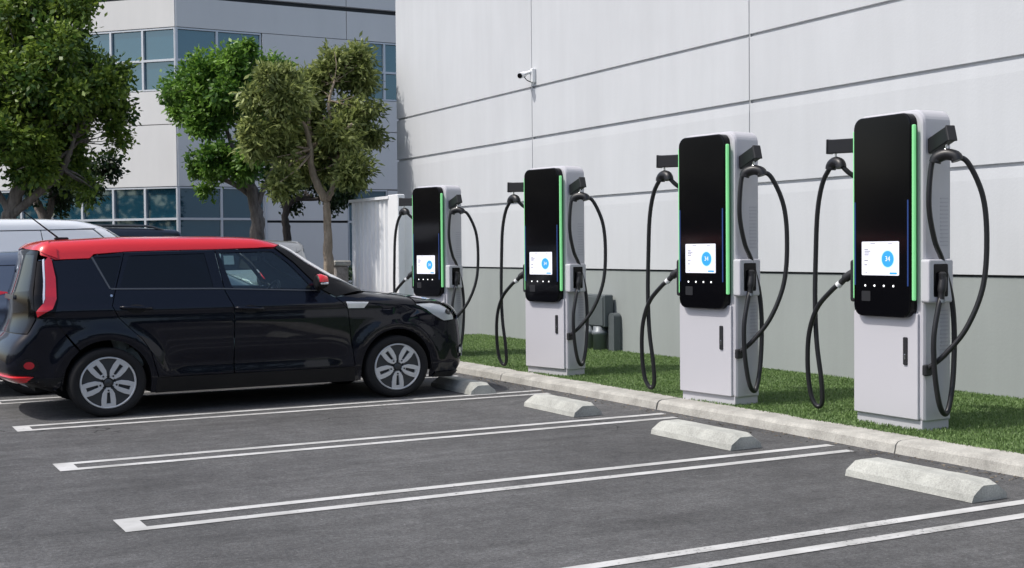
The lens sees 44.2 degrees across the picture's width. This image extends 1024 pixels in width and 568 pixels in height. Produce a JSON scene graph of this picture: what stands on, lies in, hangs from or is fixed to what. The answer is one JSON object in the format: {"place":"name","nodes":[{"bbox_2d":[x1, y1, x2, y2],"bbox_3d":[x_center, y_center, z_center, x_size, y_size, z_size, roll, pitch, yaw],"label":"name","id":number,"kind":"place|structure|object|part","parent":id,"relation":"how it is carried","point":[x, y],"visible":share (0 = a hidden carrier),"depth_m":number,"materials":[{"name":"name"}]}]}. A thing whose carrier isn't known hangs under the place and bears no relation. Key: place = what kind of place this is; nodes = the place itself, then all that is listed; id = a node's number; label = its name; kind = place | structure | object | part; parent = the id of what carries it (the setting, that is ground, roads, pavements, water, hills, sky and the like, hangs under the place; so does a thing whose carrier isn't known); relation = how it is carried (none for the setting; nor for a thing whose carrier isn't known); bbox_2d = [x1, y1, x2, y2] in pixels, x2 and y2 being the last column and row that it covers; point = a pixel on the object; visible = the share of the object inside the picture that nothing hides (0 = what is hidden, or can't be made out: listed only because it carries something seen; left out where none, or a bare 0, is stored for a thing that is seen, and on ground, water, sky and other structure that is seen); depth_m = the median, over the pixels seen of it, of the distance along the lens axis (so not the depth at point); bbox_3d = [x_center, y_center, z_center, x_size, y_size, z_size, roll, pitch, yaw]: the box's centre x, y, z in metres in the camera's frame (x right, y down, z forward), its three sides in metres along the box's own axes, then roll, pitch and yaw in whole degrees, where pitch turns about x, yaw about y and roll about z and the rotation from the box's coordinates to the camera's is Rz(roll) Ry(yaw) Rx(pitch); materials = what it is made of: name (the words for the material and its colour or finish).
{"place":"outdoors","nodes":[
{"label":"outdoors","id":0,"kind":"place"},
{"bbox_2d":[0,0,398,284],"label":"office building","id":1,"kind":"structure","parent":0,"point":[153,187],"depth_m":40.80,"materials":[{"name":"paint"}]},
{"bbox_2d":[0,191,20,218],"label":"window","id":2,"kind":"structure","parent":1,"relation":"in","point":[6,193],"depth_m":42.14,"materials":[{"name":"teal glass"}]},
{"bbox_2d":[21,192,47,218],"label":"window","id":3,"kind":"structure","parent":1,"relation":"in","point":[31,211],"depth_m":41.85,"materials":[{"name":"teal glass"}]},
{"bbox_2d":[52,190,81,220],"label":"window","id":4,"kind":"structure","parent":1,"relation":"in","point":[76,214],"depth_m":41.35,"materials":[{"name":"teal glass"}]},
{"bbox_2d":[82,188,112,223],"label":"window","id":5,"kind":"structure","parent":1,"relation":"in","point":[104,214],"depth_m":41.02,"materials":[{"name":"teal glass"}]},
{"bbox_2d":[84,32,110,61],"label":"window","id":6,"kind":"structure","parent":1,"relation":"in","point":[104,39],"depth_m":40.83,"materials":[{"name":"blue glass"}]},
{"bbox_2d":[110,29,142,92],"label":"window","id":7,"kind":"structure","parent":1,"relation":"in","point":[129,42],"depth_m":40.53,"materials":[{"name":"blue glass"}]},
{"bbox_2d":[113,187,144,227],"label":"window","id":8,"kind":"structure","parent":1,"relation":"in","point":[128,203],"depth_m":40.70,"materials":[{"name":"teal glass"}]},
{"bbox_2d":[142,27,174,91],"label":"window","id":9,"kind":"structure","parent":1,"relation":"in","point":[158,44],"depth_m":40.25,"materials":[{"name":"blue glass"}]},
{"bbox_2d":[145,187,177,230],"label":"window","id":10,"kind":"structure","parent":1,"relation":"in","point":[161,211],"depth_m":40.35,"materials":[{"name":"teal glass"}]},
{"bbox_2d":[176,27,216,78],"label":"window","id":11,"kind":"structure","parent":1,"relation":"in","point":[187,38],"depth_m":40.27,"materials":[{"name":"blue glass"}]},
{"bbox_2d":[179,187,221,236],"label":"window","id":12,"kind":"structure","parent":1,"relation":"in","point":[196,218],"depth_m":40.47,"materials":[{"name":"blue glass"}]},
{"bbox_2d":[217,30,260,56],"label":"window","id":13,"kind":"structure","parent":1,"relation":"in","point":[221,35],"depth_m":40.87,"materials":[{"name":"blue glass"}]},
{"bbox_2d":[222,187,264,237],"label":"window","id":14,"kind":"structure","parent":1,"relation":"in","point":[236,221],"depth_m":41.04,"materials":[{"name":"blue glass"}]},
{"bbox_2d":[347,190,386,267],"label":"window","id":15,"kind":"structure","parent":1,"relation":"in","point":[375,193],"depth_m":42.97,"materials":[{"name":"glass"}]},
{"bbox_2d":[357,41,384,100],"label":"window","id":16,"kind":"structure","parent":1,"relation":"in","point":[381,95],"depth_m":43.33,"materials":[{"name":"blue glass"}]},
{"bbox_2d":[384,43,396,101],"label":"window","id":17,"kind":"structure","parent":1,"relation":"in","point":[389,48],"depth_m":43.52,"materials":[{"name":"blue glass"}]},
{"bbox_2d":[334,260,350,282],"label":"stone pillar","id":18,"kind":"structure","parent":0,"point":[340,269],"depth_m":23.55,"materials":[{"name":"concrete"}]},
{"bbox_2d":[0,369,1023,567],"bbox_3d":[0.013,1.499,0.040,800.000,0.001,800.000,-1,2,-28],"label":"parking lot","id":19,"kind":"structure","parent":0,"point":[52,515],"depth_m":7.84,"materials":[{"name":"grey asphalt"}]},
{"bbox_2d":[3,134,130,219],"bbox_3d":[-9.919,-1.584,28.043,2.945,4.860,2.275,0,2,10],"label":"tree","id":20,"kind":"object","parent":19,"relation":"on","point":[109,168],"visible":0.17,"depth_m":27.99,"materials":[{"name":"green plant"}]},
{"bbox_2d":[0,0,141,218],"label":"tree","id":21,"kind":"object","parent":19,"relation":"on","point":[61,81],"visible":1,"depth_m":24.37,"materials":[{"name":"green plant"}]},
{"bbox_2d":[0,219,252,283],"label":"panel van","id":22,"kind":"object","parent":19,"relation":"on","point":[16,234],"visible":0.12,"depth_m":16.41,"materials":[{"name":"white paint"}]},
{"bbox_3d":[-6.493,0.020,16.091,1.236,1.401,0.242,-1,2,-28],"label":"sliding door","id":23,"kind":"part","parent":22,"relation":"part of","materials":[{"name":"white paint"}]},
{"bbox_3d":[-5.414,-0.012,16.683,1.484,1.414,0.239,-1,2,-28],"label":"front door","id":24,"kind":"part","parent":22,"relation":"part of","materials":[{"name":"white paint"}]},
{"bbox_2d":[0,250,253,394],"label":"crossover car","id":25,"kind":"object","parent":19,"relation":"on","point":[8,259],"visible":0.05,"depth_m":13.46,"materials":[{"name":"blue paint"}]},
{"bbox_2d":[94,224,180,236],"bbox_3d":[-8.074,-0.051,22.810,4.665,2.036,2.079,-1,2,-28],"label":"sport utility car","id":26,"kind":"object","parent":19,"relation":"on","point":[120,230],"visible":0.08,"depth_m":22.83,"materials":[{"name":"black paint"}]},
{"bbox_2d":[152,35,297,239],"bbox_3d":[-6.824,-2.724,31.198,4.234,6.966,3.031,0,2,0],"label":"tree","id":27,"kind":"object","parent":19,"relation":"on","point":[198,99],"visible":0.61,"depth_m":30.52,"materials":[{"name":"green plant"}]},
{"bbox_2d":[0,211,460,416],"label":"compact car","id":28,"kind":"object","parent":19,"relation":"on","point":[107,326],"visible":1,"depth_m":12.04,"materials":[{"name":"black paint"}]},
{"bbox_3d":[-3.960,0.245,13.327,1.123,1.182,0.273,-1,2,-28],"label":"rear door","id":29,"kind":"part","parent":28,"relation":"part of","materials":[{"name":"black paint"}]},
{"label":"rear door","id":30,"kind":"part","parent":28,"relation":"part of","materials":[{"name":"black paint"}]},
{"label":"front door","id":31,"kind":"part","parent":28,"relation":"part of","materials":[{"name":"black paint"}]},
{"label":"front door","id":32,"kind":"part","parent":28,"relation":"part of","materials":[{"name":"black paint"}]},
{"bbox_2d":[215,240,306,284],"bbox_3d":[-5.440,0.131,20.828,4.522,1.731,2.079,-1,2,-28],"label":"hatchback car","id":33,"kind":"object","parent":19,"relation":"on","point":[240,267],"visible":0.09,"depth_m":20.53,"materials":[{"name":"grey paint"}]},
{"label":"rear door","id":34,"kind":"part","parent":33,"relation":"part of","materials":[{"name":"grey paint"}]},
{"bbox_2d":[228,31,395,274],"bbox_3d":[-3.629,-1.926,23.198,3.508,5.700,2.470,-1,2,-28],"label":"tree","id":35,"kind":"object","parent":19,"relation":"on","point":[302,135],"visible":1,"depth_m":22.88,"materials":[{"name":"green plant"}]},
{"bbox_2d":[265,170,361,240],"bbox_3d":[-5.175,-1.476,32.917,2.262,4.300,2.473,-1,2,-28],"label":"tree","id":36,"kind":"object","parent":19,"relation":"on","point":[338,200],"visible":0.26,"depth_m":32.95,"materials":[{"name":"green plant"}]},
{"bbox_2d":[348,265,352,284],"bbox_3d":[-3.130,0.177,27.251,4.682,1.251,0.993,-1,2,-28],"label":"hedge","id":37,"kind":"object","parent":19,"relation":"on","point":[350,274],"visible":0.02,"depth_m":26.76,"materials":[{"name":"green plant"}]},
{"bbox_2d":[348,194,413,294],"bbox_3d":[-2.056,-0.329,22.826,1.010,2.480,2.290,-1,2,-28],"label":"corrugated screen","id":38,"kind":"object","parent":19,"relation":"on","point":[374,219],"visible":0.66,"depth_m":22.36,"materials":[{"name":"white metal"}]},
{"bbox_2d":[431,376,495,394],"bbox_3d":[-0.536,1.083,13.621,0.303,0.115,1.024,-1,2,-28],"label":"wheel stop","id":39,"kind":"object","parent":19,"relation":"on","point":[462,385],"visible":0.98,"depth_m":13.38,"materials":[{"name":"concrete"}]},
{"bbox_2d":[0,375,1023,567],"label":"parking line","id":40,"kind":"object","parent":19,"relation":"on","point":[131,524],"visible":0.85,"depth_m":7.84,"materials":[{"name":"paint"}]},
{"bbox_2d":[524,394,601,416],"bbox_3d":[0.464,1.123,11.774,0.302,0.114,0.943,-1,2,-28],"label":"wheel stop","id":41,"kind":"object","parent":19,"relation":"on","point":[570,407],"visible":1,"depth_m":11.57,"materials":[{"name":"concrete"}]},
{"bbox_2d":[651,419,761,450],"bbox_3d":[1.502,1.165,9.857,0.303,0.114,1.024,-1,2,-29],"label":"wheel stop","id":42,"kind":"object","parent":19,"relation":"on","point":[709,435],"visible":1,"depth_m":9.67,"materials":[{"name":"concrete"}]},
{"bbox_2d":[395,0,1023,398],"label":"warehouse","id":43,"kind":"structure","parent":19,"relation":"on","point":[615,98],"depth_m":15.55,"materials":[{"name":"paint"}]},
{"bbox_2d":[517,68,535,82],"bbox_3d":[0.224,-3.206,19.421,0.262,0.227,0.181,0,2,18],"label":"security camera","id":44,"kind":"object","parent":43,"relation":"attached to","point":[531,72],"visible":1,"depth_m":19.41,"materials":[{"name":"white plastic"}]},
{"bbox_2d":[454,373,1023,481],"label":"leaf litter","id":45,"kind":"object","parent":19,"relation":"on","point":[723,424],"visible":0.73,"depth_m":10.79,"materials":[{"name":"brown plant"}]},
{"bbox_2d":[456,361,1023,476],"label":"kerb","id":46,"kind":"structure","parent":19,"relation":"on","point":[1001,461],"depth_m":10.34,"materials":[{"name":"concrete"}]},
{"bbox_2d":[845,457,1006,502],"bbox_3d":[2.565,1.208,7.892,0.302,0.114,1.054,-1,2,-28],"label":"wheel stop","id":47,"kind":"object","parent":19,"relation":"on","point":[946,483],"visible":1,"depth_m":7.73,"materials":[{"name":"concrete"}]},
{"bbox_2d":[460,333,1023,453],"bbox_3d":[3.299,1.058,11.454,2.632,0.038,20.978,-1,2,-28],"label":"grass","id":48,"kind":"structure","parent":0,"point":[1011,405],"depth_m":11.92,"materials":[{"name":"green plant"}]},
{"bbox_2d":[393,185,479,355],"bbox_3d":[-1.085,-0.176,17.154,0.418,2.297,1.611,-2,2,-44],"label":"charging station","id":49,"kind":"object","parent":48,"relation":"on","point":[436,273],"visible":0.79,"depth_m":16.84,"materials":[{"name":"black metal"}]},
{"bbox_2d":[414,294,445,302],"bbox_3d":[-1.114,0.510,16.997,0.036,0.758,0.633,-2,2,-44],"label":"service door","id":50,"kind":"structure","parent":49,"relation":"in","point":[442,299],"depth_m":16.81,"materials":[{"name":"white metal"}]},
{"bbox_2d":[495,166,606,375],"bbox_3d":[0.412,-0.148,14.457,0.430,2.359,1.655,-2,2,-40],"label":"charging station","id":51,"kind":"object","parent":48,"relation":"on","point":[552,274],"visible":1,"depth_m":14.14,"materials":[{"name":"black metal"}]},
{"bbox_2d":[525,299,565,368],"bbox_3d":[0.369,0.557,14.297,0.037,0.778,0.650,-2,2,-40],"label":"service door","id":52,"kind":"structure","parent":51,"relation":"in","point":[545,321],"depth_m":14.27,"materials":[{"name":"white plastic"}]},
{"bbox_2d":[585,294,620,351],"bbox_3d":[1.223,0.542,17.762,0.255,0.790,0.750,-1,2,-28],"label":"utility box","id":53,"kind":"object","parent":48,"relation":"on","point":[603,317],"visible":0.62,"depth_m":17.59,"materials":[{"name":"grey metal"}]},
{"bbox_2d":[585,296,602,325],"bbox_3d":[1.135,0.377,17.796,0.020,0.400,0.550,-1,2,-28],"label":"cabinet door","id":54,"kind":"structure","parent":53,"relation":"in","point":[596,318],"depth_m":17.69,"materials":[{"name":"grey metal"}]},
{"bbox_2d":[640,131,788,405],"bbox_3d":[1.833,-0.143,11.727,0.450,2.470,1.732,-2,2,-34],"label":"charging station","id":55,"kind":"object","parent":48,"relation":"on","point":[716,272],"visible":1,"depth_m":11.38,"materials":[{"name":"black metal"}]},
{"bbox_2d":[680,303,732,395],"bbox_3d":[1.770,0.595,11.567,0.039,0.815,0.681,-2,2,-34],"label":"service door","id":56,"kind":"structure","parent":55,"relation":"in","point":[706,335],"depth_m":11.54,"materials":[{"name":"white plastic"}]},
{"bbox_2d":[805,110,989,429],"bbox_3d":[3.020,-0.110,10.089,0.450,2.470,1.732,-1,2,-28],"label":"charging station","id":57,"kind":"object","parent":48,"relation":"on","point":[898,275],"visible":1,"depth_m":9.72,"materials":[{"name":"black plastic"}]},
{"bbox_2d":[854,310,919,419],"bbox_3d":[2.937,0.628,9.935,0.039,0.815,0.681,-1,2,-28],"label":"service door","id":58,"kind":"structure","parent":57,"relation":"in","point":[886,349],"depth_m":9.91,"materials":[{"name":"white plastic"}]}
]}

